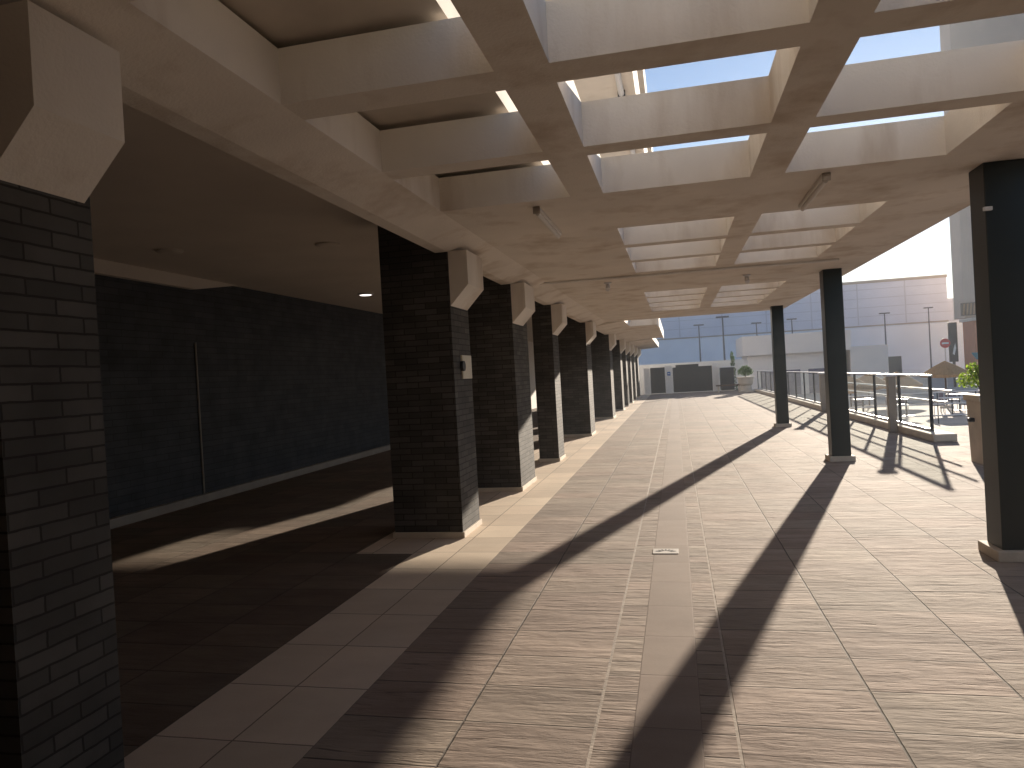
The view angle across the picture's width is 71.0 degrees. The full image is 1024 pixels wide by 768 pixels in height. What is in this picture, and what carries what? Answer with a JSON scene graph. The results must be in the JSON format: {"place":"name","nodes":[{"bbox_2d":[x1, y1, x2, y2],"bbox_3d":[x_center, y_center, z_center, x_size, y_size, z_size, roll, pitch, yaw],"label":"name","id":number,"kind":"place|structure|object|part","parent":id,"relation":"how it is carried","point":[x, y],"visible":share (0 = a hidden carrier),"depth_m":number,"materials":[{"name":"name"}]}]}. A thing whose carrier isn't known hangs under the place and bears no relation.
{"place":"outdoors","nodes":[
{"label":"outdoors","id":0,"kind":"place"},
{"bbox_2d":[110,408,538,756],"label":"aisle paving","id":1,"kind":"structure","parent":0,"point":[212,597],"depth_m":6.28,"materials":[{"name":"brown tile"}]},
{"bbox_2d":[0,0,124,767],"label":"brick pillar","id":2,"kind":"structure","parent":1,"relation":"on","point":[62,139],"depth_m":2.56,"materials":[{"name":"brick"}]},
{"bbox_2d":[90,0,652,528],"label":"arcade building","id":3,"kind":"structure","parent":1,"relation":"on","point":[240,338],"depth_m":9.96,"materials":[{"name":"black brick"}]},
{"bbox_2d":[156,248,182,254],"bbox_3d":[-4.153,-1.603,8.710,0.300,0.035,0.300,-3,0,13],"label":"ceiling downlight","id":4,"kind":"object","parent":3,"relation":"attached to","point":[169,251],"visible":1,"depth_m":8.63,"materials":[{"name":"paint"}]},
{"bbox_2d":[315,242,339,247],"bbox_3d":[-2.274,-1.710,8.864,0.300,0.035,0.300,-3,0,13],"label":"ceiling downlight","id":5,"kind":"object","parent":3,"relation":"attached to","point":[327,244],"visible":1,"depth_m":8.78,"materials":[{"name":"paint"}]},
{"bbox_2d":[358,293,373,295],"bbox_3d":[-2.816,-1.721,13.809,0.300,0.035,0.300,-3,0,13],"label":"ceiling downlight","id":6,"kind":"object","parent":3,"relation":"attached to","point":[364,294],"visible":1,"depth_m":13.71,"materials":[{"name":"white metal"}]},
{"bbox_2d":[0,0,1023,349],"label":"canopy","id":7,"kind":"object","parent":3,"relation":"attached to","point":[680,232],"visible":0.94,"depth_m":4.43,"materials":[{"name":"paint"}]},
{"bbox_2d":[533,206,561,238],"bbox_3d":[0.337,-1.471,6.617,0.060,0.067,1.190,-3,0,13],"label":"tube light","id":8,"kind":"object","parent":7,"relation":"attached to","point":[543,217],"visible":1,"depth_m":6.45,"materials":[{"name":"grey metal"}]},
{"bbox_2d":[604,282,610,290],"bbox_3d":[1.524,-1.541,11.410,0.120,0.144,0.135,-3,0,13],"label":"ceiling spotlight","id":9,"kind":"object","parent":7,"relation":"attached to","point":[607,286],"visible":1,"depth_m":11.37,"materials":[{"name":"white metal"}]},
{"bbox_2d":[743,274,750,283],"bbox_3d":[3.738,-1.666,11.415,0.120,0.144,0.135,-3,0,13],"label":"ceiling spotlight","id":10,"kind":"object","parent":7,"relation":"attached to","point":[746,278],"visible":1,"depth_m":11.38,"materials":[{"name":"white metal"}]},
{"bbox_2d":[798,172,830,210],"bbox_3d":[2.523,-1.590,6.008,0.060,0.067,1.100,-3,0,13],"label":"tube light","id":11,"kind":"object","parent":7,"relation":"attached to","point":[817,187],"visible":1,"depth_m":5.84,"materials":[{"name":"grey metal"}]},
{"bbox_2d":[124,395,649,767],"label":"pillar border paving","id":12,"kind":"structure","parent":0,"point":[291,702],"depth_m":4.36,"materials":[{"name":"tile"}]},
{"bbox_2d":[377,225,483,537],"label":"brick pillar","id":13,"kind":"structure","parent":12,"relation":"on","point":[429,297],"depth_m":7.41,"materials":[{"name":"brick"}]},
{"bbox_2d":[460,355,471,378],"bbox_3d":[-0.487,-0.182,7.696,0.034,0.250,0.385,-3,0,13],"label":"wall plaque","id":14,"kind":"object","parent":13,"relation":"attached to","point":[466,366],"depth_m":7.67,"materials":[{"name":"metal"}]},
{"bbox_2d":[468,276,536,491],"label":"brick pillar","id":15,"kind":"structure","parent":12,"relation":"on","point":[499,315],"depth_m":10.18,"materials":[{"name":"brick"}]},
{"bbox_2d":[532,301,566,461],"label":"brick pillar","id":16,"kind":"structure","parent":12,"relation":"on","point":[549,323],"depth_m":13.40,"materials":[{"name":"brick"}]},
{"bbox_2d":[558,317,596,436],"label":"brick pillar","id":17,"kind":"structure","parent":12,"relation":"on","point":[575,339],"depth_m":18.51,"materials":[{"name":"brick"}]},
{"bbox_2d":[591,331,615,418],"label":"brick pillar","id":18,"kind":"structure","parent":12,"relation":"on","point":[602,346],"depth_m":24.93,"materials":[{"name":"brick"}]},
{"bbox_2d":[612,340,625,410],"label":"brick pillar","id":19,"kind":"structure","parent":12,"relation":"on","point":[619,348],"depth_m":29.68,"materials":[{"name":"brick"}]},
{"bbox_2d":[622,342,630,406],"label":"brick pillar","id":20,"kind":"structure","parent":12,"relation":"on","point":[626,351],"depth_m":32.88,"materials":[{"name":"brick"}]},
{"bbox_2d":[627,345,634,402],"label":"brick pillar","id":21,"kind":"structure","parent":12,"relation":"on","point":[629,365],"depth_m":36.09,"materials":[{"name":"brick"}]},
{"bbox_2d":[631,347,637,399],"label":"brick pillar","id":22,"kind":"structure","parent":12,"relation":"on","point":[634,354],"depth_m":39.50,"materials":[{"name":"brick"}]},
{"bbox_2d":[635,349,640,397],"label":"brick pillar","id":23,"kind":"structure","parent":12,"relation":"on","point":[637,356],"depth_m":43.21,"materials":[{"name":"brick"}]},
{"bbox_2d":[644,363,718,394],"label":"metal gate","id":24,"kind":"structure","parent":12,"relation":"on","point":[689,377],"depth_m":46.69,"materials":[{"name":"grey metal"}]},
{"bbox_2d":[294,394,669,767],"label":"stone paving","id":25,"kind":"structure","parent":0,"point":[502,660],"depth_m":4.21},
{"bbox_2d":[639,359,743,394],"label":"boundary wall","id":26,"kind":"structure","parent":0,"point":[739,363],"depth_m":50.41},
{"bbox_2d":[645,26,952,298],"label":"sky","id":27,"kind":"structure","parent":0,"point":[928,253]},
{"bbox_2d":[638,274,964,373],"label":"warehouse","id":28,"kind":"structure","parent":0,"point":[905,301],"depth_m":92.00,"materials":[{"name":"grey metal"}]},
{"bbox_2d":[888,356,901,373],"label":"loading door","id":29,"kind":"structure","parent":28,"relation":"in","point":[895,362],"depth_m":91.36,"materials":[{"name":"grey metal"}]},
{"bbox_2d":[736,330,888,393],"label":"flat roofed building","id":30,"kind":"structure","parent":0,"point":[804,352],"depth_m":56.63,"materials":[{"name":"white paint"}]},
{"bbox_2d":[760,371,773,390],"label":"door","id":31,"kind":"structure","parent":30,"relation":"in","point":[763,373],"depth_m":57.36,"materials":[{"name":"grey metal"}]},
{"bbox_2d":[786,369,801,393],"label":"door","id":32,"kind":"structure","parent":30,"relation":"in","point":[791,374],"depth_m":56.92,"materials":[{"name":"grey metal"}]},
{"bbox_2d":[808,368,823,392],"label":"door","id":33,"kind":"structure","parent":30,"relation":"in","point":[817,387],"depth_m":56.56,"materials":[{"name":"grey metal"}]},
{"bbox_2d":[680,390,1023,767],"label":"stone paving","id":34,"kind":"structure","parent":0,"point":[870,603],"depth_m":4.86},
{"bbox_2d":[719,366,734,390],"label":"utility cabinet","id":35,"kind":"object","parent":34,"relation":"on","point":[726,375],"visible":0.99,"depth_m":45.45,"materials":[{"name":"metal"}]},
{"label":"door","id":36,"kind":"part","parent":35,"relation":"part of","materials":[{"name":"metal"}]},
{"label":"door","id":37,"kind":"part","parent":35,"relation":"part of","materials":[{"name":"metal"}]},
{"bbox_2d":[716,384,739,392],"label":"bench","id":38,"kind":"object","parent":34,"relation":"on","point":[728,385],"visible":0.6,"depth_m":43.62,"materials":[{"name":"stone"}]},
{"bbox_2d":[737,376,753,391],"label":"stone planter","id":39,"kind":"object","parent":34,"relation":"on","point":[745,383],"visible":0.99,"depth_m":41.99,"materials":[{"name":"beige stone"}]},
{"bbox_2d":[737,365,753,376],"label":"round shrub","id":40,"kind":"object","parent":39,"relation":"on","point":[745,370],"visible":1,"depth_m":42.19,"materials":[{"name":"green plant"}]},
{"bbox_2d":[770,305,791,426],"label":"steel column","id":41,"kind":"structure","parent":34,"relation":"on","point":[779,366],"depth_m":17.93,"materials":[{"name":"metal"}]},
{"bbox_2d":[817,372,826,411],"bbox_3d":[9.670,0.254,22.319,0.220,1.230,0.220,-3,0,13],"label":"bollard light","id":42,"kind":"object","parent":34,"relation":"on","point":[822,390],"visible":0.84,"depth_m":22.25,"materials":[{"name":"grey metal"}]},
{"bbox_2d":[819,268,855,461],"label":"steel column","id":43,"kind":"structure","parent":34,"relation":"on","point":[835,365],"depth_m":11.29,"materials":[{"name":"metal"}]},
{"bbox_2d":[883,374,897,431],"bbox_3d":[8.047,0.405,15.203,0.220,1.230,0.220,-3,0,13],"label":"bollard light","id":44,"kind":"object","parent":34,"relation":"on","point":[891,403],"visible":1,"depth_m":15.13,"materials":[{"name":"grey metal"}]},
{"bbox_2d":[963,394,982,464],"bbox_3d":[6.877,0.635,10.243,0.650,0.985,0.580,-3,0,13],"label":"square planter","id":45,"kind":"object","parent":34,"relation":"on","point":[974,419],"visible":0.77,"depth_m":10.30,"materials":[{"name":"stone"}]},
{"bbox_2d":[956,362,979,388],"bbox_3d":[6.710,-0.104,10.260,0.633,0.524,0.396,-3,1,25],"label":"shrub","id":46,"kind":"object","parent":45,"relation":"on","point":[974,377],"visible":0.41,"depth_m":10.30,"materials":[{"name":"green plant"}]},
{"bbox_2d":[969,158,1023,561],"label":"steel column","id":47,"kind":"structure","parent":34,"relation":"on","point":[996,189],"depth_m":5.44,"materials":[{"name":"black metal"}]},
{"bbox_2d":[752,389,955,441],"bbox_3d":[5.160,1.670,17.633,26.000,0.988,60.600,-3,0,13],"label":"plaza base","id":48,"kind":"object","parent":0,"point":[875,425],"visible":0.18,"depth_m":16.32,"materials":[{"name":"concrete"}]},
{"bbox_2d":[589,393,740,767],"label":"sett strip","id":49,"kind":"object","parent":48,"relation":"on","point":[612,742],"visible":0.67,"depth_m":4.07,"materials":[{"name":"beige stone"}]},
{"bbox_2d":[585,396,744,767],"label":"joint strip","id":50,"kind":"object","parent":49,"relation":"on","point":[731,701],"visible":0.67,"depth_m":4.07,"materials":[{"name":"tile"}]},
{"bbox_2d":[629,393,704,767],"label":"channel paving","id":51,"kind":"structure","parent":48,"relation":"on","point":[667,730],"depth_m":4.05,"materials":[{"name":"tile"}]},
{"bbox_2d":[653,549,678,553],"bbox_3d":[1.351,1.470,6.309,0.220,0.005,0.170,-3,0,13],"label":"drain cover","id":52,"kind":"object","parent":51,"relation":"on","point":[665,551],"visible":1,"depth_m":6.29,"materials":[{"name":"metal"}]},
{"bbox_2d":[754,371,956,441],"bbox_3d":[11.221,0.127,27.862,0.400,1.215,30.700,-3,0,13],"label":"glass railing","id":53,"kind":"object","parent":48,"relation":"on","point":[931,433],"visible":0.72,"depth_m":16.13,"materials":[{"name":"glass"}]},
{"bbox_2d":[790,376,979,426],"bbox_3d":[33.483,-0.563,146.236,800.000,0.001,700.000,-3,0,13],"label":"ground","id":54,"kind":"structure","parent":0,"point":[937,383],"depth_m":37.97,"materials":[{"name":"concrete"}]},
{"bbox_2d":[693,324,703,361],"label":"street lamp","id":55,"kind":"object","parent":54,"relation":"on","point":[698,325],"visible":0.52,"depth_m":63.77,"materials":[{"name":"grey metal"}]},
{"bbox_2d":[716,316,728,359],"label":"street lamp","id":56,"kind":"object","parent":54,"relation":"on","point":[722,317],"visible":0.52,"depth_m":51.31,"materials":[{"name":"grey metal"}]},
{"bbox_2d":[730,351,737,389],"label":"cypress tree","id":57,"kind":"object","parent":54,"relation":"on","point":[732,357],"visible":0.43,"depth_m":48.35,"materials":[{"name":"green plant"}]},
{"bbox_2d":[786,318,796,332],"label":"street lamp","id":58,"kind":"object","parent":54,"relation":"on","point":[791,319],"visible":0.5,"depth_m":67.67,"materials":[{"name":"grey metal"}]},
{"bbox_2d":[852,395,865,412],"bbox_3d":[15.718,0.954,32.496,0.440,0.880,0.440,-3,0,13],"label":"terrace chair","id":59,"kind":"object","parent":54,"relation":"on","point":[858,402],"visible":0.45,"depth_m":32.67,"materials":[{"name":"grey plastic"}]},
{"bbox_2d":[847,376,872,409],"bbox_3d":[16.849,0.453,35.670,2.147,1.700,2.164,-4,1,-37],"label":"straw parasol","id":60,"kind":"object","parent":54,"relation":"on","point":[865,388],"visible":0.44,"depth_m":34.90,"materials":[{"name":"beige plant"}]},
{"bbox_2d":[851,398,872,411],"bbox_3d":[15.578,1.032,31.863,0.800,0.750,0.800,-3,0,13],"label":"terrace table","id":61,"kind":"object","parent":54,"relation":"on","point":[862,400],"visible":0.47,"depth_m":31.84,"materials":[{"name":"metal"}]},
{"bbox_2d":[858,375,885,406],"bbox_3d":[18.349,0.333,36.864,2.147,1.750,2.164,-4,1,-37],"label":"straw parasol","id":62,"kind":"object","parent":54,"relation":"on","point":[868,379],"visible":0.44,"depth_m":36.35,"materials":[{"name":"beige plant"}]},
{"bbox_2d":[879,312,889,344],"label":"street lamp","id":63,"kind":"object","parent":54,"relation":"on","point":[885,326],"visible":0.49,"depth_m":66.80,"materials":[{"name":"grey metal"}]},
{"bbox_2d":[896,395,908,415],"bbox_3d":[16.792,0.907,30.917,0.440,0.880,0.440,-3,0,13],"label":"terrace chair","id":64,"kind":"object","parent":54,"relation":"on","point":[902,401],"visible":0.41,"depth_m":31.06,"materials":[{"name":"grey plastic"}]},
{"bbox_2d":[883,372,922,403],"bbox_3d":[20.088,0.230,37.476,2.315,1.750,2.339,-3,0,13],"label":"straw parasol","id":65,"kind":"object","parent":54,"relation":"on","point":[907,381],"visible":0.32,"depth_m":36.69,"materials":[{"name":"beige wicker"}]},
{"bbox_2d":[896,398,914,415],"bbox_3d":[16.651,0.985,30.284,0.800,0.750,0.800,-3,0,13],"label":"terrace table","id":66,"kind":"object","parent":54,"relation":"on","point":[905,399],"visible":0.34,"depth_m":30.26,"materials":[{"name":"metal"}]},
{"bbox_2d":[848,390,979,423],"bbox_3d":[16.192,0.833,26.076,9.200,1.175,0.050,-3,0,13],"label":"ramp railing","id":67,"kind":"object","parent":54,"relation":"on","point":[937,404],"visible":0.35,"depth_m":26.30,"materials":[{"name":"metal"}]},
{"bbox_2d":[923,307,932,367],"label":"street lamp","id":68,"kind":"object","parent":54,"relation":"on","point":[929,337],"visible":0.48,"depth_m":77.74,"materials":[{"name":"grey metal"}]},
{"bbox_2d":[932,395,945,416],"bbox_3d":[17.488,0.879,29.475,0.440,0.880,0.440,-3,0,13],"label":"terrace chair","id":69,"kind":"object","parent":54,"relation":"on","point":[938,405],"visible":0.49,"depth_m":29.32,"materials":[{"name":"grey plastic"}]},
{"bbox_2d":[940,339,949,387],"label":"no entry sign","id":70,"kind":"object","parent":54,"relation":"on","point":[945,343],"visible":0.91,"depth_m":52.24,"materials":[{"name":"red metal"}]},
{"bbox_2d":[921,361,969,407],"bbox_3d":[20.455,0.014,33.807,1.968,2.200,1.951,-3,1,-27],"label":"straw parasol","id":71,"kind":"object","parent":54,"relation":"on","point":[945,369],"visible":0.76,"depth_m":33.31,"materials":[{"name":"beige wicker"}]},
{"bbox_2d":[939,393,953,411],"bbox_3d":[19.163,0.767,31.655,0.440,0.880,0.440,-3,0,13],"label":"terrace chair","id":72,"kind":"object","parent":54,"relation":"on","point":[941,395],"visible":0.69,"depth_m":31.61,"materials":[{"name":"grey plastic"}]},
{"bbox_2d":[938,397,962,415],"bbox_3d":[17.956,0.920,29.267,0.800,0.750,0.800,-3,0,13],"label":"terrace table","id":73,"kind":"object","parent":54,"relation":"on","point":[951,398],"visible":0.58,"depth_m":29.24,"materials":[{"name":"metal"}]},
{"bbox_2d":[947,322,958,386],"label":"totem sign","id":74,"kind":"object","parent":54,"relation":"on","point":[953,346],"visible":0.9,"depth_m":53.82,"materials":[{"name":"metal"}]},
{"bbox_2d":[946,390,960,409],"bbox_3d":[19.865,0.722,32.264,0.440,0.880,0.440,-3,0,13],"label":"terrace chair","id":75,"kind":"object","parent":54,"relation":"on","point":[953,399],"visible":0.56,"depth_m":32.43,"materials":[{"name":"grey plastic"}]},
{"bbox_2d":[946,393,970,410],"bbox_3d":[19.724,0.800,31.631,0.800,0.750,0.800,-3,0,13],"label":"terrace table","id":76,"kind":"object","parent":54,"relation":"on","point":[958,394],"visible":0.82,"depth_m":31.60,"materials":[{"name":"metal"}]},
{"bbox_2d":[959,317,978,381],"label":"orange house","id":77,"kind":"structure","parent":0,"point":[970,340],"depth_m":61.73,"materials":[{"name":"paint"}]},
{"bbox_2d":[939,13,1023,319],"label":"tall building","id":78,"kind":"structure","parent":0,"point":[995,30],"depth_m":78.54,"materials":[{"name":"stone"}]},
{"bbox_2d":[960,302,975,315],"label":"projecting sign","id":79,"kind":"object","parent":78,"relation":"attached to","point":[967,309],"visible":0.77,"depth_m":78.22,"materials":[{"name":"metal"}]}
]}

